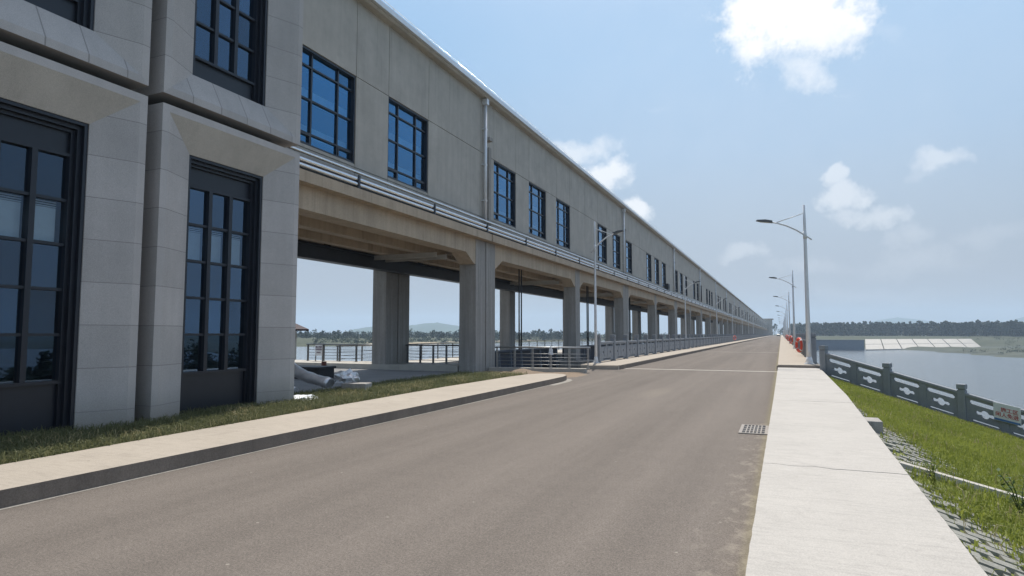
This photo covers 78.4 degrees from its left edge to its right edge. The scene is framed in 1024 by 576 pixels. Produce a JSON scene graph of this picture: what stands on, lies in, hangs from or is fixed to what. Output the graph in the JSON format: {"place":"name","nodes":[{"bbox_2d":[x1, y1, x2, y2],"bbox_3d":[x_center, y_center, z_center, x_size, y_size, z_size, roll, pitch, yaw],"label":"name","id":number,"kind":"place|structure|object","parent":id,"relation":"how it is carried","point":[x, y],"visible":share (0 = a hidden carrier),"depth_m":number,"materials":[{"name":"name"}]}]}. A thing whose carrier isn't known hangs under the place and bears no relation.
{"place":"outdoors","nodes":[
{"label":"outdoors","id":0,"kind":"place"},
{"bbox_2d":[0,370,527,464],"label":"verge","id":1,"kind":"structure","parent":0,"point":[208,425],"depth_m":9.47,"materials":[{"name":"plant"}]},
{"bbox_2d":[294,394,314,400],"bbox_3d":[-4.629,2.420,13.857,0.692,0.131,0.749,1,-4,-19],"label":"plastic sheet","id":2,"kind":"object","parent":1,"relation":"on","point":[297,396],"visible":0.29,"depth_m":13.72,"materials":[{"name":"white plastic"}]},
{"bbox_2d":[334,369,359,382],"bbox_3d":[-4.430,2.339,16.826,0.649,0.365,0.797,-2,-5,23],"label":"plastic sheet","id":3,"kind":"object","parent":1,"relation":"on","point":[348,375],"visible":0.95,"depth_m":16.60,"materials":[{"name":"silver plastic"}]},
{"bbox_2d":[341,382,371,389],"bbox_3d":[-4.021,2.586,16.259,0.660,0.250,0.440,-1,-4,9],"label":"concrete block","id":4,"kind":"object","parent":1,"relation":"on","point":[359,385],"depth_m":16.08,"materials":[{"name":"grey concrete"}]},
{"bbox_2d":[0,373,566,507],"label":"pavement","id":5,"kind":"structure","parent":0,"point":[25,481],"depth_m":8.43,"materials":[{"name":"beige concrete"}]},
{"bbox_2d":[0,335,780,575],"bbox_3d":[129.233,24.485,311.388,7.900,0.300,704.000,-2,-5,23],"label":"road","id":6,"kind":"structure","parent":0,"point":[650,469],"depth_m":6.11,"materials":[{"name":"grey asphalt"}]},
{"bbox_2d":[0,379,571,509],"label":"kerb mortar","id":7,"kind":"object","parent":6,"relation":"on","point":[567,380],"visible":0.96,"depth_m":8.05,"materials":[{"name":"grey concrete"}]},
{"bbox_2d":[489,367,586,372],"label":"kerb","id":8,"kind":"structure","parent":6,"relation":"on","point":[582,370],"depth_m":26.11,"materials":[{"name":"concrete"}]},
{"bbox_2d":[495,346,589,368],"bbox_3d":[1.250,2.911,26.358,4.095,0.892,0.120,-1,-4,14],"label":"steel fence","id":9,"kind":"object","parent":8,"relation":"on","point":[532,357],"visible":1,"depth_m":26.45,"materials":[{"name":"grey metal"}]},
{"bbox_2d":[548,346,553,354],"bbox_3d":[1.621,2.587,26.161,0.179,0.390,0.189,3,-5,-37],"label":"plastic bag","id":10,"kind":"object","parent":9,"relation":"attached to","point":[550,351],"visible":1,"depth_m":26.12,"materials":[{"name":"white plastic"}]},
{"bbox_2d":[620,335,773,368],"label":"kerb","id":11,"kind":"structure","parent":6,"relation":"on","point":[647,361],"depth_m":39.95,"materials":[{"name":"concrete"}]},
{"bbox_2d":[624,352,778,371],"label":"road joint strip","id":12,"kind":"object","parent":6,"relation":"on","point":[711,370],"visible":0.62,"depth_m":27.41,"materials":[{"name":"concrete"}]},
{"bbox_2d":[738,424,768,434],"bbox_3d":[4.042,2.360,10.472,0.440,0.015,1.020,-2,-5,23],"label":"drain grate","id":13,"kind":"object","parent":6,"relation":"on","point":[754,429],"visible":0.98,"depth_m":10.42,"materials":[{"name":"grey metal"}]},
{"bbox_2d":[294,368,487,392],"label":"forecourt","id":14,"kind":"structure","parent":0,"point":[370,375],"depth_m":23.69,"materials":[{"name":"grey concrete"}]},
{"bbox_2d":[0,0,303,436],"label":"granite building","id":15,"kind":"structure","parent":14,"relation":"on","point":[149,181],"depth_m":10.64,"materials":[{"name":"stone"}]},
{"bbox_2d":[0,97,88,436],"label":"window","id":16,"kind":"structure","parent":15,"relation":"in","point":[29,405],"depth_m":9.41,"materials":[{"name":"metal"}]},
{"bbox_2d":[24,0,94,30],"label":"window","id":17,"kind":"structure","parent":15,"relation":"in","point":[81,12],"depth_m":9.86,"materials":[{"name":"metal"}]},
{"bbox_2d":[180,155,262,413],"bbox_3d":[-5.744,0.049,12.216,0.370,4.880,1.790,-2,-5,23],"label":"window","id":18,"kind":"structure","parent":15,"relation":"in","point":[205,388],"depth_m":12.41,"materials":[{"name":"metal"}]},
{"bbox_2d":[192,0,267,105],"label":"window","id":19,"kind":"structure","parent":15,"relation":"in","point":[253,89],"depth_m":12.82,"materials":[{"name":"metal"}]},
{"bbox_2d":[294,363,333,388],"bbox_3d":[-6.258,2.048,17.370,3.280,1.346,0.634,-2,-5,30],"label":"insulated duct","id":20,"kind":"object","parent":14,"relation":"on","point":[302,374],"visible":0.44,"depth_m":16.65,"materials":[{"name":"silver metal"}]},
{"bbox_2d":[294,365,335,378],"bbox_3d":[-7.326,2.996,22.368,1.800,0.420,1.000,-1,-4,20],"label":"planter box","id":21,"kind":"object","parent":14,"relation":"on","point":[326,371],"visible":0.45,"depth_m":22.02,"materials":[{"name":"black plastic"}]},
{"bbox_2d":[347,322,498,333],"bbox_3d":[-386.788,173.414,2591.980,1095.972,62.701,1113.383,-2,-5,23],"label":"hills","id":22,"kind":"structure","parent":0,"point":[430,327],"depth_m":2389.32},
{"bbox_2d":[295,349,561,371],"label":"upstream walk","id":23,"kind":"structure","parent":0,"point":[425,365],"depth_m":28.09,"materials":[{"name":"concrete"}]},
{"bbox_2d":[315,344,322,360],"bbox_3d":[-9.416,3.166,30.598,0.420,0.820,0.070,-1,-4,17],"label":"warning sign","id":24,"kind":"object","parent":23,"relation":"on","point":[318,350],"visible":1,"depth_m":30.57,"materials":[{"name":"metal"}]},
{"bbox_2d":[306,344,371,361],"bbox_3d":[-7.956,3.139,30.448,5.100,0.852,0.120,-2,-5,23],"label":"steel fence","id":25,"kind":"object","parent":23,"relation":"on","point":[339,352],"visible":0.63,"depth_m":30.71,"materials":[{"name":"grey metal"}]},
{"bbox_2d":[406,344,458,363],"bbox_3d":[-3.260,2.985,28.336,3.600,0.852,0.120,-2,-5,23],"label":"steel fence","id":26,"kind":"object","parent":23,"relation":"on","point":[433,360],"visible":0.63,"depth_m":28.42,"materials":[{"name":"grey metal"}]},
{"bbox_2d":[336,338,604,360],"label":"steel fence","id":27,"kind":"object","parent":23,"relation":"on","point":[437,353],"visible":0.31,"depth_m":40.27,"materials":[{"name":"grey metal"}]},
{"bbox_2d":[296,341,643,360],"bbox_3d":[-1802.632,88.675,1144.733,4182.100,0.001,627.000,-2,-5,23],"label":"reservoir water","id":28,"kind":"structure","parent":0,"point":[301,353],"depth_m":181.30,"materials":[{"name":"grey liquid"}]},
{"bbox_2d":[483,369,586,377],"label":"soil","id":29,"kind":"structure","parent":0,"point":[572,374],"depth_m":24.98,"materials":[{"name":"brown soil"}]},
{"bbox_2d":[296,334,1023,357],"bbox_3d":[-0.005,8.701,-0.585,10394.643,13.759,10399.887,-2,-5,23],"label":"ground","id":30,"kind":"structure","parent":0,"point":[991,344],"depth_m":438.17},
{"bbox_2d":[295,324,308,359],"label":"guard hut","id":31,"kind":"object","parent":30,"relation":"on","point":[299,328],"visible":0.04,"depth_m":42.62,"materials":[{"name":"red tile"}]},
{"bbox_2d":[297,328,680,340],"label":"forest","id":32,"kind":"object","parent":30,"relation":"on","point":[553,335],"visible":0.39,"depth_m":433.31,"materials":[{"name":"green plant"}]},
{"bbox_2d":[286,0,767,371],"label":"sluice building","id":33,"kind":"structure","parent":30,"relation":"on","point":[421,156],"depth_m":26.55,"materials":[{"name":"beige concrete"}]},
{"bbox_2d":[300,45,355,163],"bbox_3d":[-5.458,-5.271,18.245,0.190,2.770,2.600,-2,-5,23],"label":"window","id":34,"kind":"structure","parent":33,"relation":"in","point":[352,79],"depth_m":18.70,"materials":[{"name":"black metal"}]},
{"bbox_2d":[387,97,427,192],"bbox_3d":[-3.747,-4.980,22.234,0.190,2.770,2.600,-2,-5,23],"label":"window","id":35,"kind":"structure","parent":33,"relation":"in","point":[424,156],"depth_m":22.69,"materials":[{"name":"black metal"}]},
{"bbox_2d":[494,161,514,227],"bbox_3d":[-0.435,-4.416,29.955,0.190,2.770,2.600,-2,-5,23],"label":"window","id":36,"kind":"structure","parent":33,"relation":"in","point":[512,181],"depth_m":30.42,"materials":[{"name":"blue metal"}]},
{"bbox_2d":[495,269,559,367],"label":"sluice gate","id":37,"kind":"structure","parent":33,"relation":"attached to","point":[541,352],"depth_m":33.77,"materials":[{"name":"metal"}]},
{"bbox_2d":[529,182,545,239],"bbox_3d":[1.280,-4.124,33.952,0.190,2.770,2.600,-2,-5,23],"label":"window","id":38,"kind":"structure","parent":33,"relation":"in","point":[543,198],"depth_m":34.48,"materials":[{"name":"blue metal"}]},
{"bbox_2d":[556,198,569,249],"bbox_3d":[2.995,-3.832,37.950,0.190,2.770,2.600,-2,-5,23],"label":"window","id":39,"kind":"structure","parent":33,"relation":"in","point":[563,217],"depth_m":38.41,"materials":[{"name":"blue metal"}]},
{"bbox_2d":[562,286,609,359],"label":"barrier gate","id":40,"kind":"structure","parent":33,"relation":"attached to","point":[583,353],"depth_m":45.22,"materials":[{"name":"grey metal"}]},
{"bbox_2d":[597,223,606,263],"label":"window","id":41,"kind":"structure","parent":33,"relation":"in","point":[601,235],"depth_m":46.73,"materials":[{"name":"blue metal"}]},
{"bbox_2d":[612,232,619,268],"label":"window","id":42,"kind":"structure","parent":33,"relation":"in","point":[617,265],"depth_m":50.76,"materials":[{"name":"blue metal"}]},
{"bbox_2d":[626,240,631,273],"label":"window","id":43,"kind":"structure","parent":33,"relation":"in","point":[629,247],"depth_m":55.27,"materials":[{"name":"blue metal"}]},
{"bbox_2d":[629,297,643,353],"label":"sluice gate","id":44,"kind":"structure","parent":33,"relation":"attached to","point":[630,324],"depth_m":58.02,"materials":[{"name":"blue metal"}]},
{"bbox_2d":[646,252,650,281],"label":"window","id":45,"kind":"structure","parent":33,"relation":"in","point":[649,256],"depth_m":63.04,"materials":[{"name":"blue metal"}]},
{"bbox_2d":[654,257,658,284],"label":"window","id":46,"kind":"structure","parent":33,"relation":"in","point":[657,261],"depth_m":67.52,"materials":[{"name":"blue metal"}]},
{"bbox_2d":[662,262,665,286],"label":"window","id":47,"kind":"structure","parent":33,"relation":"in","point":[664,266],"depth_m":71.52,"materials":[{"name":"blue metal"}]},
{"bbox_2d":[665,284,669,290],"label":"air conditioner","id":48,"kind":"object","parent":33,"relation":"attached to","point":[667,286],"visible":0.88,"depth_m":70.04,"materials":[{"name":"metal"}]},
{"bbox_2d":[675,270,677,292],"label":"window","id":49,"kind":"structure","parent":33,"relation":"in","point":[676,275],"depth_m":79.79,"materials":[{"name":"blue metal"}]},
{"bbox_2d":[680,273,682,294],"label":"window","id":50,"kind":"structure","parent":33,"relation":"in","point":[681,281],"depth_m":83.76,"materials":[{"name":"blue metal"}]},
{"bbox_2d":[684,275,686,295],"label":"window","id":51,"kind":"structure","parent":33,"relation":"in","point":[684,275],"depth_m":87.74,"materials":[{"name":"blue metal"}]},
{"bbox_2d":[693,281,694,298],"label":"window","id":52,"kind":"structure","parent":33,"relation":"in","point":[693,281],"depth_m":95.63,"materials":[{"name":"blue metal"}]},
{"bbox_2d":[697,283,698,300],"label":"window","id":53,"kind":"structure","parent":33,"relation":"in","point":[697,283],"depth_m":100.00,"materials":[{"name":"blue metal"}]},
{"bbox_2d":[312,335,1023,353],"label":"scrub","id":54,"kind":"object","parent":30,"relation":"on","point":[335,338],"visible":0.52,"depth_m":333.99,"materials":[{"name":"green plant"}]},
{"bbox_2d":[764,318,773,334],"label":"end tower","id":55,"kind":"structure","parent":30,"relation":"on","point":[769,326],"depth_m":588.86,"materials":[{"name":"concrete"}]},
{"bbox_2d":[816,340,863,350],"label":"guide wall","id":56,"kind":"structure","parent":30,"relation":"on","point":[857,345],"depth_m":402.52,"materials":[{"name":"grey concrete"}]},
{"bbox_2d":[788,319,1023,335],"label":"forest","id":57,"kind":"object","parent":30,"relation":"on","point":[976,327],"visible":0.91,"depth_m":586.22,"materials":[{"name":"green plant"}]},
{"bbox_2d":[865,339,980,350],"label":"revetment","id":58,"kind":"object","parent":30,"relation":"on","point":[887,344],"visible":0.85,"depth_m":445.72,"materials":[{"name":"concrete"}]},
{"bbox_2d":[296,0,1023,333],"label":"sky","id":59,"kind":"structure","parent":0,"point":[897,126],"materials":[{"name":"blue"}]},
{"bbox_2d":[746,367,987,575],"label":"walkway","id":60,"kind":"structure","parent":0,"point":[840,493],"depth_m":5.31,"materials":[{"name":"white concrete"}]},
{"bbox_2d":[817,349,1023,435],"bbox_3d":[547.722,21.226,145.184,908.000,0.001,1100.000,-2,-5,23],"label":"river water","id":61,"kind":"structure","parent":0,"point":[999,379],"depth_m":181.72,"materials":[{"name":"grey liquid"}]},
{"bbox_2d":[827,375,1023,575],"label":"grass","id":62,"kind":"structure","parent":0,"point":[938,433],"depth_m":10.47,"materials":[{"name":"green plant"}]},
{"bbox_2d":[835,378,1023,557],"bbox_3d":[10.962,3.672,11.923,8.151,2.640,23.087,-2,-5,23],"label":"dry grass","id":63,"kind":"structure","parent":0,"point":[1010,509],"depth_m":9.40,"materials":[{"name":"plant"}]},
{"bbox_2d":[865,402,1023,575],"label":"embankment","id":64,"kind":"structure","parent":0,"point":[984,531],"depth_m":7.27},
{"bbox_2d":[819,345,1023,439],"bbox_3d":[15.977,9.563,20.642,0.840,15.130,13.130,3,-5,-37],"label":"balustrade","id":65,"kind":"object","parent":64,"relation":"on","point":[961,405],"visible":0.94,"depth_m":22.49,"materials":[{"name":"grey stone"}]},
{"bbox_2d":[993,402,1021,425],"bbox_3d":[16.077,4.085,20.379,0.032,0.722,0.720,3,-5,-37],"label":"warning sign","id":66,"kind":"object","parent":65,"relation":"attached to","point":[1007,413],"visible":1,"depth_m":20.36,"materials":[{"name":"white metal"}]},
{"bbox_2d":[922,462,935,483],"bbox_3d":[4.550,2.066,6.832,0.184,0.321,0.119,1,-4,-13],"label":"weed","id":67,"kind":"object","parent":64,"relation":"on","point":[930,474],"visible":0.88,"depth_m":6.83,"materials":[{"name":"green plant"}]},
{"bbox_2d":[924,454,938,473],"bbox_3d":[5.017,2.158,7.503,0.152,0.310,0.202,-4,-6,44],"label":"weed","id":68,"kind":"object","parent":64,"relation":"on","point":[933,467],"visible":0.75,"depth_m":7.50,"materials":[{"name":"green plant"}]},
{"bbox_2d":[853,399,1023,575],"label":"paver slope","id":69,"kind":"structure","parent":64,"relation":"on","point":[990,565],"depth_m":5.25,"materials":[{"name":"grey concrete"}]},
{"bbox_2d":[864,417,882,434],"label":"concrete block","id":70,"kind":"structure","parent":69,"relation":"on","point":[876,424],"depth_m":10.53,"materials":[{"name":"grey concrete"}]},
{"bbox_2d":[898,460,1023,499],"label":"edging strip","id":71,"kind":"object","parent":64,"relation":"on","point":[911,466],"depth_m":7.54,"materials":[{"name":"concrete"}]},
{"bbox_2d":[996,468,1023,513],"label":"weed","id":72,"kind":"object","parent":64,"relation":"on","point":[1013,495],"visible":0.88,"depth_m":6.77,"materials":[{"name":"green plant"}]},
{"bbox_2d":[867,317,1023,323],"bbox_3d":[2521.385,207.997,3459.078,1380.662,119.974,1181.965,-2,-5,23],"label":"hills","id":73,"kind":"structure","parent":0,"point":[906,320],"depth_m":3539.04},
{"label":"abutment","id":74,"kind":"structure","parent":0,"visible":0},
{"bbox_2d":[777,366,819,369],"bbox_3d":[12.252,3.588,26.665,1.840,0.525,0.100,-2,-5,23],"label":"step","id":75,"kind":"object","parent":74,"relation":"on","point":[798,367],"visible":0.21,"depth_m":26.66,"materials":[{"name":"concrete"}]},
{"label":"bridge deck","id":76,"kind":"structure","parent":0,"visible":0},
{"bbox_2d":[580,335,772,369],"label":"bridge walkway","id":77,"kind":"structure","parent":76,"relation":"on","point":[616,364],"depth_m":35.92,"materials":[{"name":"beige concrete"}]},
{"bbox_2d":[591,221,623,362],"bbox_3d":[4.645,0.157,30.441,1.662,6.938,0.288,-2,-5,23],"label":"street lamp","id":78,"kind":"object","parent":77,"relation":"on","point":[595,317],"visible":0.97,"depth_m":30.58,"materials":[{"name":"grey metal"}]},
{"bbox_2d":[597,334,771,362],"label":"balustrade","id":79,"kind":"object","parent":77,"relation":"on","point":[613,351],"visible":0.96,"depth_m":44.37,"materials":[{"name":"grey stone"}]},
{"bbox_2d":[683,276,700,348],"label":"street lamp","id":80,"kind":"object","parent":77,"relation":"on","point":[684,291],"visible":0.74,"depth_m":59.92,"materials":[{"name":"grey metal"}]},
{"bbox_2d":[715,296,726,333],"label":"street lamp","id":81,"kind":"object","parent":77,"relation":"on","point":[716,311],"visible":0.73,"depth_m":89.22,"materials":[{"name":"grey metal"}]},
{"bbox_2d":[731,306,739,330],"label":"street lamp","id":82,"kind":"object","parent":77,"relation":"on","point":[732,316],"visible":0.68,"depth_m":118.47,"materials":[{"name":"grey metal"}]},
{"bbox_2d":[778,335,819,366],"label":"bridge walkway","id":83,"kind":"structure","parent":76,"relation":"on","point":[789,355],"depth_m":36.86,"materials":[{"name":"beige concrete"}]},
{"bbox_2d":[775,302,787,334],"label":"street lamp","id":84,"kind":"object","parent":83,"relation":"on","point":[787,317],"visible":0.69,"depth_m":114.72,"materials":[{"name":"grey metal"}]},
{"bbox_2d":[773,292,790,343],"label":"street lamp","id":85,"kind":"object","parent":83,"relation":"on","point":[789,313],"visible":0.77,"depth_m":85.78,"materials":[{"name":"grey metal"}]},
{"bbox_2d":[769,270,795,348],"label":"street lamp","id":86,"kind":"object","parent":83,"relation":"on","point":[794,331],"visible":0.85,"depth_m":56.75,"materials":[{"name":"grey metal"}]},
{"bbox_2d":[756,205,813,363],"bbox_3d":[12.272,-0.159,28.173,2.309,7.080,0.400,-2,-5,23],"label":"street lamp","id":87,"kind":"object","parent":83,"relation":"on","point":[809,360],"visible":0.99,"depth_m":27.78,"materials":[{"name":"grey metal"}]},
{"bbox_2d":[788,333,816,363],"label":"balustrade","id":88,"kind":"object","parent":83,"relation":"on","point":[813,345],"visible":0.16,"depth_m":27.91,"materials":[{"name":"grey stone"}]},
{"bbox_2d":[795,337,802,352],"bbox_3d":[17.422,3.461,38.078,0.164,0.974,0.975,0,-4,1],"label":"lifebuoy","id":89,"kind":"object","parent":88,"relation":"hanging from","point":[799,339],"visible":1,"depth_m":37.90,"materials":[{"name":"red plastic"}]}
]}

